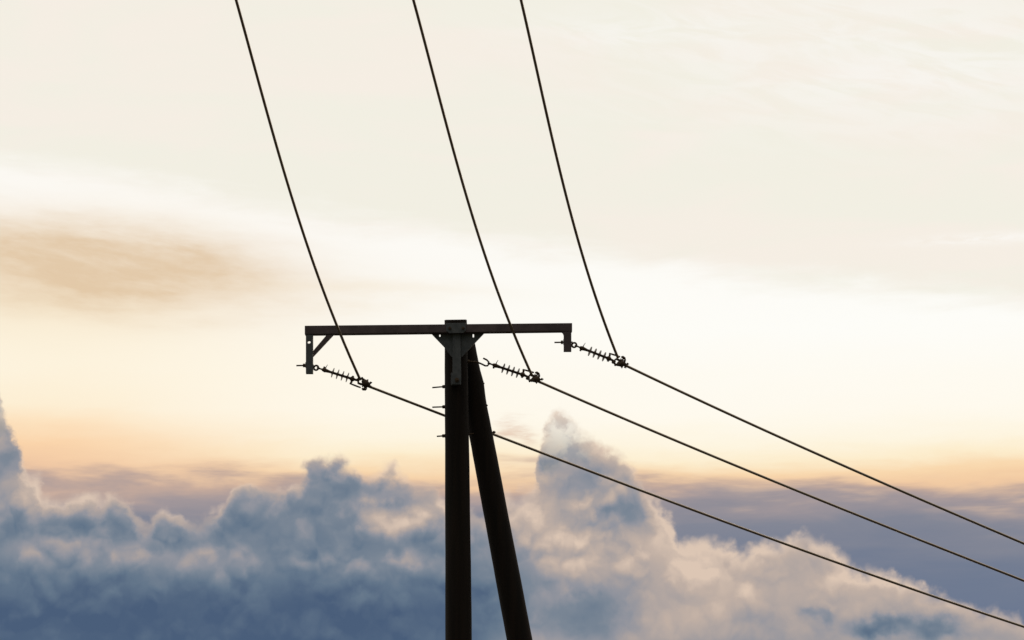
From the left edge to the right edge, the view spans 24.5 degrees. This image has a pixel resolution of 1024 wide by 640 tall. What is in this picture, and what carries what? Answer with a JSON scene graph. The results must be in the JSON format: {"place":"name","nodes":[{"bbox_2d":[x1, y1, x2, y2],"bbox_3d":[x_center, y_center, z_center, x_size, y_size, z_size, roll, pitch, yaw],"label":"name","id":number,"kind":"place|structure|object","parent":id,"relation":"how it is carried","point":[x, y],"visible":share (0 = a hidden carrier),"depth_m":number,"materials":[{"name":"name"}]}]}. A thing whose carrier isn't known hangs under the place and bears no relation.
{"place":"outdoors","nodes":[
{"label":"outdoors","id":0,"kind":"place"},
{"bbox_2d":[0,0,1023,639],"label":"sky","id":1,"kind":"structure","parent":0,"point":[802,220],"materials":[{"name":"beige"}]},
{"bbox_3d":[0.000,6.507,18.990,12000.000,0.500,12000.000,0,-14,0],"label":"ground","id":2,"kind":"structure","parent":0,"visible":0},
{"bbox_2d":[296,319,576,639],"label":"utility pole","id":3,"kind":"object","parent":2,"relation":"on","point":[466,412],"visible":1,"depth_m":30.47,"materials":[{"name":"brown wood"}]},
{"bbox_2d":[317,366,371,390],"bbox_3d":[-2.170,0.743,30.611,0.764,0.191,0.130,18,-19,-9],"label":"insulator string","id":4,"kind":"object","parent":3,"relation":"attached to","point":[365,383],"visible":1,"depth_m":30.61,"materials":[{"name":"brown"}]},
{"bbox_2d":[235,0,361,380],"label":"power cable","id":5,"kind":"object","parent":4,"relation":"attached to","point":[288,185],"visible":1,"depth_m":29.21,"materials":[{"name":"metal"}]},
{"bbox_2d":[368,386,1023,627],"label":"power cable","id":6,"kind":"object","parent":4,"relation":"attached to","point":[697,511],"visible":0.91,"depth_m":32.54,"materials":[{"name":"metal"}]},
{"bbox_2d":[487,361,543,383],"bbox_3d":[0.046,0.662,30.841,0.773,0.175,0.131,19,-21,-9],"label":"insulator string","id":7,"kind":"object","parent":3,"relation":"attached to","point":[535,378],"visible":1,"depth_m":30.83,"materials":[{"name":"brown"}]},
{"bbox_2d":[412,0,532,375],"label":"power cable","id":8,"kind":"object","parent":7,"relation":"attached to","point":[463,184],"visible":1,"depth_m":29.46,"materials":[{"name":"metal"}]},
{"bbox_2d":[538,381,1023,581],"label":"power cable","id":9,"kind":"object","parent":7,"relation":"attached to","point":[769,479],"visible":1,"depth_m":32.15,"materials":[{"name":"metal"}]},
{"bbox_2d":[575,344,628,367],"bbox_3d":[1.168,0.446,30.687,0.760,0.172,0.129,21,-15,-9],"label":"insulator string","id":10,"kind":"object","parent":3,"relation":"attached to","point":[621,363],"visible":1,"depth_m":30.68,"materials":[{"name":"brown"}]},
{"bbox_2d":[520,0,618,357],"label":"power cable","id":11,"kind":"object","parent":10,"relation":"attached to","point":[561,175],"visible":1,"depth_m":29.37,"materials":[{"name":"metal"}]},
{"bbox_2d":[626,365,1023,544],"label":"power cable","id":12,"kind":"object","parent":10,"relation":"attached to","point":[812,451],"visible":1,"depth_m":31.75,"materials":[{"name":"metal"}]}
]}

